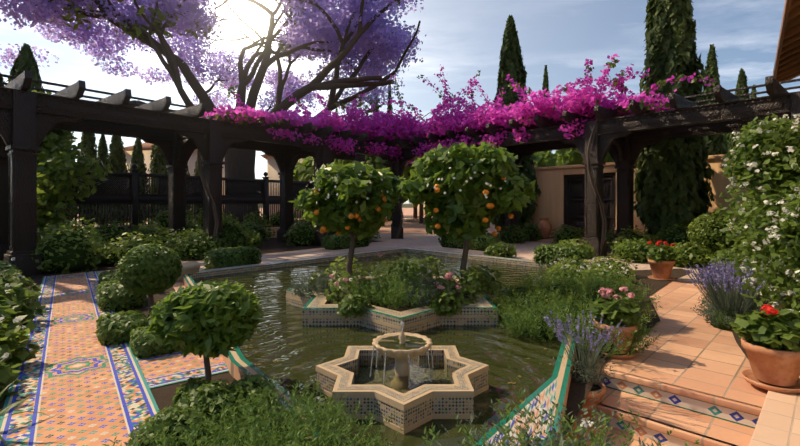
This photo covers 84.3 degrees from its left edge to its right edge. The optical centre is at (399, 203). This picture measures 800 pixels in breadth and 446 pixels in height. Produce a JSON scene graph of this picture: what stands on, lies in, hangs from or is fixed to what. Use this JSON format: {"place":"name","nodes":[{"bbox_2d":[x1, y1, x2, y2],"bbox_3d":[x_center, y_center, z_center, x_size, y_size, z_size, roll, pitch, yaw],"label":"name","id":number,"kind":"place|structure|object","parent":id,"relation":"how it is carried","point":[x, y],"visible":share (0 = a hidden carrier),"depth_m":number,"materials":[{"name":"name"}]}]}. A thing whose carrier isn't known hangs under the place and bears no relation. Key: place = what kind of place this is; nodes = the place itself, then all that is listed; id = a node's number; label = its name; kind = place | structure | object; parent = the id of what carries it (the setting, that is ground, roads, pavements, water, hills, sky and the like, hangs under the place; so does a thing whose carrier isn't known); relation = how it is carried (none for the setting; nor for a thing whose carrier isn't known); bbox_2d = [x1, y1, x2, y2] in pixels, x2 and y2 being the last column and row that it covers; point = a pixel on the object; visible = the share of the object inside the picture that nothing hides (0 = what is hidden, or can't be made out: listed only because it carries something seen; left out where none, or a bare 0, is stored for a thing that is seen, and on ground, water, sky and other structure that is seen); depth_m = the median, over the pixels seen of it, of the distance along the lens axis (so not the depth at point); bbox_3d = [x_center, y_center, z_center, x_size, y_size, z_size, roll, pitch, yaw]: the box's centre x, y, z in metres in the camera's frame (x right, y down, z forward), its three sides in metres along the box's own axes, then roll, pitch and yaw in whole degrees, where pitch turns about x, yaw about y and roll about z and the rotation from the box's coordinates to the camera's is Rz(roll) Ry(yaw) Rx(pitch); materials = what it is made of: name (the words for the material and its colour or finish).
{"place":"outdoors","nodes":[
{"label":"outdoors","id":0,"kind":"place"},
{"bbox_2d":[0,271,160,445],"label":"tiled path","id":1,"kind":"structure","parent":0,"point":[88,381],"depth_m":3.00,"materials":[{"name":"orange tile"}]},
{"bbox_2d":[77,222,307,232],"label":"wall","id":2,"kind":"structure","parent":0,"point":[158,232],"depth_m":17.74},
{"bbox_2d":[31,208,380,273],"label":"mixed shrubs","id":3,"kind":"object","parent":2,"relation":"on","point":[64,248],"visible":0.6,"depth_m":9.67,"materials":[{"name":"green plant"}]},
{"bbox_2d":[258,204,412,207],"bbox_3d":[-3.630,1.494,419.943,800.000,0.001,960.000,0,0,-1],"label":"ground","id":4,"kind":"structure","parent":0,"point":[407,205],"depth_m":246.66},
{"bbox_2d":[6,43,65,215],"bbox_3d":[-13.422,-2.124,15.927,2.496,7.274,2.562,0,0,-1],"label":"cypress tree","id":5,"kind":"object","parent":4,"relation":"on","point":[24,60],"visible":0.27,"depth_m":15.67,"materials":[{"name":"green plant"}]},
{"bbox_2d":[0,0,426,221],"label":"jacaranda tree","id":6,"kind":"object","parent":4,"relation":"on","point":[369,34],"visible":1,"depth_m":19.63,"materials":[{"name":"purple plant"}]},
{"bbox_2d":[491,15,540,231],"bbox_3d":[4.163,-2.816,16.582,2.184,8.611,2.156,0,0,-39],"label":"cypress tree","id":7,"kind":"object","parent":4,"relation":"on","point":[511,61],"visible":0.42,"depth_m":16.34,"materials":[{"name":"green plant"}]},
{"bbox_2d":[293,121,761,223],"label":"trees","id":8,"kind":"object","parent":4,"relation":"on","point":[303,170],"visible":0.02,"depth_m":23.28,"materials":[{"name":"green plant"}]},
{"bbox_2d":[568,418,667,445],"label":"landing paving","id":9,"kind":"structure","parent":4,"relation":"on","point":[635,442],"depth_m":2.79,"materials":[{"name":"tile"}]},
{"bbox_2d":[537,218,799,419],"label":"terracotta pots","id":10,"kind":"object","parent":9,"relation":"on","point":[775,370],"visible":0.58,"depth_m":2.93,"materials":[{"name":"ceramic"}]},
{"bbox_2d":[589,241,799,352],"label":"potted geraniums","id":11,"kind":"object","parent":10,"relation":"on","point":[769,326],"visible":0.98,"depth_m":2.97,"materials":[{"name":"green plant"}]},
{"bbox_2d":[592,374,758,445],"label":"step risers","id":12,"kind":"object","parent":9,"relation":"on","point":[714,410],"visible":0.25,"depth_m":2.87,"materials":[{"name":"tile"}]},
{"bbox_2d":[593,367,761,445],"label":"step treads","id":13,"kind":"object","parent":9,"relation":"on","point":[693,427],"visible":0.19,"depth_m":2.80,"materials":[{"name":"tile"}]},
{"bbox_2d":[749,376,799,445],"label":"stair cheek wall","id":14,"kind":"structure","parent":9,"relation":"on","point":[778,423],"depth_m":2.42,"materials":[{"name":"tile"}]},
{"bbox_2d":[525,154,781,240],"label":"garden wall","id":15,"kind":"structure","parent":4,"relation":"on","point":[549,202],"depth_m":15.46,"materials":[{"name":"paint"}]},
{"bbox_2d":[564,172,615,238],"bbox_3d":[6.380,0.124,14.851,0.172,2.220,1.780,0,0,-41],"label":"door","id":16,"kind":"structure","parent":15,"relation":"attached to","point":[574,200],"depth_m":15.02,"materials":[{"name":"brown wood"}]},
{"bbox_2d":[634,0,714,241],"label":"cypress tree","id":17,"kind":"object","parent":4,"relation":"on","point":[672,186],"visible":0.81,"depth_m":11.36,"materials":[{"name":"green plant"}]},
{"bbox_2d":[772,0,799,81],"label":"roof eave","id":18,"kind":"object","parent":4,"relation":"on","point":[787,63],"depth_m":9.34,"materials":[{"name":"wood"}]},
{"bbox_2d":[193,252,561,445],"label":"pool water","id":19,"kind":"structure","parent":0,"point":[291,343],"depth_m":3.74,"materials":[{"name":"green liquid"}]},
{"bbox_2d":[201,253,552,441],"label":"floating leaves","id":20,"kind":"object","parent":19,"relation":"on","point":[274,360],"visible":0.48,"depth_m":3.31,"materials":[{"name":"green plant"}]},
{"bbox_2d":[286,272,508,333],"bbox_3d":[-0.006,1.158,5.309,2.520,0.252,2.520,0,0,22],"label":"planter","id":21,"kind":"object","parent":19,"relation":"in","point":[319,310],"visible":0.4,"depth_m":4.34,"materials":[{"name":"beige tile"}]},
{"bbox_2d":[288,160,404,290],"bbox_3d":[-0.594,0.299,5.510,1.201,1.675,1.406,0,0,29],"label":"orange tree","id":22,"kind":"object","parent":21,"relation":"on","point":[358,200],"visible":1,"depth_m":5.16,"materials":[{"name":"green plant"}]},
{"bbox_2d":[288,252,502,318],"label":"flower bed plants","id":23,"kind":"object","parent":21,"relation":"on","point":[411,285],"visible":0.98,"depth_m":4.71,"materials":[{"name":"green plant"}]},
{"bbox_2d":[397,141,535,293],"bbox_3d":[0.748,0.203,5.271,1.595,1.868,1.325,0,0,-1],"label":"orange tree","id":24,"kind":"object","parent":21,"relation":"on","point":[463,191],"visible":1,"depth_m":4.94,"materials":[{"name":"green plant"}]},
{"bbox_2d":[348,357,450,392],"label":"fountain water","id":25,"kind":"structure","parent":0,"point":[441,377],"depth_m":2.88,"materials":[{"name":"liquid"}]},
{"bbox_2d":[0,0,799,203],"label":"sky","id":26,"kind":"structure","parent":0,"point":[465,37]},
{"bbox_2d":[370,321,433,386],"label":"water jets","id":27,"kind":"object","parent":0,"point":[402,324],"depth_m":2.75},
{"bbox_2d":[378,335,426,349],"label":"fountain bowl water","id":28,"kind":"structure","parent":0,"point":[410,343],"depth_m":2.84,"materials":[{"name":"liquid"}]},
{"bbox_2d":[74,208,767,407],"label":"terrace","id":29,"kind":"structure","parent":0,"point":[689,349],"depth_m":3.68,"materials":[{"name":"tile"}]},
{"bbox_2d":[0,73,4,86],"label":"cypress tree","id":30,"kind":"object","parent":29,"relation":"on","point":[1,80],"visible":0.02,"depth_m":16.88,"materials":[{"name":"green plant"}]},
{"bbox_2d":[63,141,78,224],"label":"cypress tree","id":31,"kind":"object","parent":29,"relation":"on","point":[69,207],"visible":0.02,"depth_m":22.72,"materials":[{"name":"green plant"}]},
{"bbox_2d":[31,90,112,241],"bbox_3d":[-9.445,-0.775,10.572,4.685,4.042,3.646,0,0,-1],"label":"climbing vine","id":32,"kind":"object","parent":29,"relation":"on","point":[63,167],"visible":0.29,"depth_m":10.38,"materials":[{"name":"green plant"}]},
{"bbox_2d":[76,132,102,224],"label":"cypress tree","id":33,"kind":"object","parent":29,"relation":"on","point":[88,140],"visible":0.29,"depth_m":23.60,"materials":[{"name":"green plant"}]},
{"bbox_2d":[97,134,108,224],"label":"cypress tree","id":34,"kind":"object","parent":29,"relation":"on","point":[102,154],"visible":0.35,"depth_m":24.65,"materials":[{"name":"green plant"}]},
{"bbox_2d":[98,136,128,224],"bbox_3d":[-15.254,-1.419,23.854,1.627,5.720,1.725,0,0,-1],"label":"cypress tree","id":35,"kind":"object","parent":29,"relation":"on","point":[117,158],"visible":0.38,"depth_m":23.58,"materials":[{"name":"green plant"}]},
{"bbox_2d":[128,138,149,223],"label":"cypress tree","id":36,"kind":"object","parent":29,"relation":"on","point":[137,158],"visible":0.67,"depth_m":24.17,"materials":[{"name":"green plant"}]},
{"bbox_2d":[146,144,167,222],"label":"cypress tree","id":37,"kind":"object","parent":29,"relation":"on","point":[158,163],"visible":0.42,"depth_m":24.51,"materials":[{"name":"green plant"}]},
{"bbox_2d":[123,143,224,217],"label":"house","id":38,"kind":"structure","parent":29,"relation":"on","point":[146,149],"depth_m":36.52,"materials":[{"name":"paint"}]},
{"bbox_2d":[37,164,313,231],"bbox_3d":[-9.426,-0.001,11.500,0.190,2.390,23.190,0,0,38],"label":"lattice fence","id":39,"kind":"object","parent":29,"relation":"on","point":[257,193],"visible":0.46,"depth_m":13.84,"materials":[{"name":"brown wood"}]},
{"bbox_2d":[186,163,193,216],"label":"cypress tree","id":40,"kind":"object","parent":29,"relation":"on","point":[187,169],"visible":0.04,"depth_m":25.94,"materials":[{"name":"green plant"}]},
{"bbox_2d":[190,155,202,219],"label":"cypress tree","id":41,"kind":"object","parent":29,"relation":"on","point":[196,172],"visible":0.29,"depth_m":26.62,"materials":[{"name":"green plant"}]},
{"bbox_2d":[260,154,313,217],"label":"building wall","id":42,"kind":"structure","parent":29,"relation":"on","point":[273,171],"depth_m":37.36,"materials":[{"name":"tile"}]},
{"bbox_2d":[264,227,378,237],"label":"raised bed wall","id":43,"kind":"structure","parent":29,"relation":"on","point":[275,229],"depth_m":15.59,"materials":[{"name":"paint"}]},
{"bbox_2d":[372,80,378,119],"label":"cypress tree","id":44,"kind":"object","parent":29,"relation":"on","point":[375,102],"visible":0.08,"depth_m":29.81,"materials":[{"name":"green plant"}]},
{"bbox_2d":[182,247,576,445],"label":"pool coping walls","id":45,"kind":"structure","parent":29,"relation":"on","point":[237,370],"depth_m":3.37,"materials":[{"name":"green tile"}]},
{"bbox_2d":[185,247,572,445],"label":"pool coping","id":46,"kind":"object","parent":45,"relation":"on","point":[549,393],"visible":0.53,"depth_m":2.61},
{"bbox_2d":[386,84,392,220],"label":"cypress tree","id":47,"kind":"object","parent":29,"relation":"on","point":[389,107],"visible":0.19,"depth_m":30.85,"materials":[{"name":"green plant"}]},
{"bbox_2d":[176,257,607,281],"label":"corner stone drums","id":48,"kind":"object","parent":29,"relation":"on","point":[190,267],"visible":0.25,"depth_m":7.10,"materials":[{"name":"beige stone"}]},
{"bbox_2d":[0,234,788,437],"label":"planting bed soil","id":49,"kind":"structure","parent":29,"relation":"on","point":[579,391],"depth_m":4.86,"materials":[{"name":"brown soil"}]},
{"bbox_2d":[0,259,45,400],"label":"broad leaf plants","id":50,"kind":"object","parent":49,"relation":"on","point":[16,295],"visible":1,"depth_m":3.76,"materials":[{"name":"green plant"}]},
{"bbox_2d":[0,380,53,445],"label":"strap leaf plants","id":51,"kind":"object","parent":49,"relation":"on","point":[5,410],"visible":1,"depth_m":2.40,"materials":[{"name":"green plant"}]},
{"bbox_2d":[115,243,182,320],"bbox_3d":[-2.572,0.847,4.545,0.613,0.880,0.604,0,0,-1],"label":"topiary tree","id":52,"kind":"object","parent":49,"relation":"on","point":[149,269],"visible":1,"depth_m":4.38,"materials":[{"name":"green plant"}]},
{"bbox_2d":[135,350,228,387],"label":"tiled path","id":53,"kind":"structure","parent":49,"relation":"on","point":[165,369],"depth_m":3.28,"materials":[{"name":"orange tile"}]},
{"bbox_2d":[144,279,264,380],"bbox_3d":[-1.224,0.879,2.870,0.709,0.753,0.732,0,0,-1],"label":"topiary tree","id":54,"kind":"object","parent":49,"relation":"on","point":[207,320],"visible":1,"depth_m":2.66,"materials":[{"name":"green plant"}]},
{"bbox_2d":[102,374,403,445],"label":"plants","id":55,"kind":"object","parent":49,"relation":"on","point":[203,412],"visible":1,"depth_m":2.10,"materials":[{"name":"green plant"}]},
{"bbox_2d":[95,234,594,358],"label":"clipped hedges","id":56,"kind":"object","parent":49,"relation":"on","point":[129,326],"visible":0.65,"depth_m":5.87,"materials":[{"name":"green plant"}]},
{"bbox_2d":[197,53,714,256],"bbox_3d":[0.891,-1.646,13.159,12.115,5.783,8.630,0,0,-1],"label":"bougainvillea vine","id":57,"kind":"object","parent":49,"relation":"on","point":[407,126],"visible":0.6,"depth_m":12.03,"materials":[{"name":"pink plant"}]},
{"bbox_2d":[389,386,699,445],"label":"herb plants","id":58,"kind":"object","parent":49,"relation":"on","point":[523,434],"visible":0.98,"depth_m":1.94,"materials":[{"name":"green plant"}]},
{"bbox_2d":[481,256,661,357],"bbox_3d":[2.422,0.998,5.727,1.943,0.530,5.039,0,0,34],"label":"planting bed","id":59,"kind":"object","parent":49,"relation":"on","point":[572,287],"visible":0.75,"depth_m":4.40,"materials":[{"name":"green plant"}]},
{"bbox_2d":[484,212,788,297],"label":"mixed shrubs","id":60,"kind":"object","parent":49,"relation":"on","point":[698,239],"visible":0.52,"depth_m":9.24,"materials":[{"name":"green plant"}]},
{"bbox_2d":[543,258,793,387],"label":"lavender plants","id":61,"kind":"object","parent":49,"relation":"on","point":[726,303],"visible":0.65,"depth_m":4.25,"materials":[{"name":"purple plant"}]},
{"bbox_2d":[714,113,799,317],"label":"white flowering shrub","id":62,"kind":"object","parent":49,"relation":"on","point":[768,155],"visible":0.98,"depth_m":3.73,"materials":[{"name":"green plant"}]},
{"bbox_2d":[0,70,799,276],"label":"pergola","id":63,"kind":"object","parent":29,"relation":"on","point":[29,120],"visible":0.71,"depth_m":9.96,"materials":[{"name":"brown wood"}]},
{"bbox_2d":[316,345,488,433],"bbox_3d":[0.015,1.166,2.859,1.035,0.237,1.035,0,0,-23],"label":"star-shaped fountain basin","id":64,"kind":"object","parent":29,"relation":"on","point":[414,407],"visible":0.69,"depth_m":2.54,"materials":[{"name":"stone"}]},
{"bbox_2d":[372,330,432,389],"bbox_3d":[0.015,1.002,2.859,0.388,0.365,0.388,0,0,-1],"label":"fountain bowl","id":65,"kind":"object","parent":64,"relation":"on","point":[401,365],"visible":0.54,"depth_m":2.81,"materials":[{"name":"beige stone"}]},
{"bbox_2d":[97,233,709,283],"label":"pergola walk paving","id":66,"kind":"structure","parent":29,"relation":"on","point":[418,240],"depth_m":11.50,"materials":[{"name":"beige stone"}]},
{"bbox_2d":[335,242,525,261],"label":"fallen petals","id":67,"kind":"object","parent":66,"relation":"on","point":[414,247],"visible":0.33,"depth_m":11.77,"materials":[{"name":"plant"}]},
{"bbox_2d":[417,202,424,214],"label":"house","id":68,"kind":"structure","parent":29,"relation":"on","point":[423,209],"depth_m":46.03,"materials":[{"name":"paint"}]},
{"bbox_2d":[542,65,552,157],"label":"cypress tree","id":69,"kind":"object","parent":29,"relation":"on","point":[545,84],"visible":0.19,"depth_m":23.94,"materials":[{"name":"green plant"}]},
{"bbox_2d":[703,44,727,155],"bbox_3d":[9.960,-1.824,14.028,1.197,6.516,1.179,0,0,-1],"label":"cypress tree","id":70,"kind":"object","parent":29,"relation":"on","point":[716,144],"visible":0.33,"depth_m":13.89,"materials":[{"name":"green plant"}]},
{"bbox_2d":[727,68,749,149],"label":"cypress tree","id":71,"kind":"object","parent":29,"relation":"on","point":[742,80],"visible":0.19,"depth_m":14.49,"materials":[{"name":"green plant"}]},
{"bbox_2d":[750,85,756,97],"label":"cypress tree","id":72,"kind":"object","parent":29,"relation":"on","point":[753,91],"visible":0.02,"depth_m":22.06,"materials":[{"name":"green plant"}]}
]}

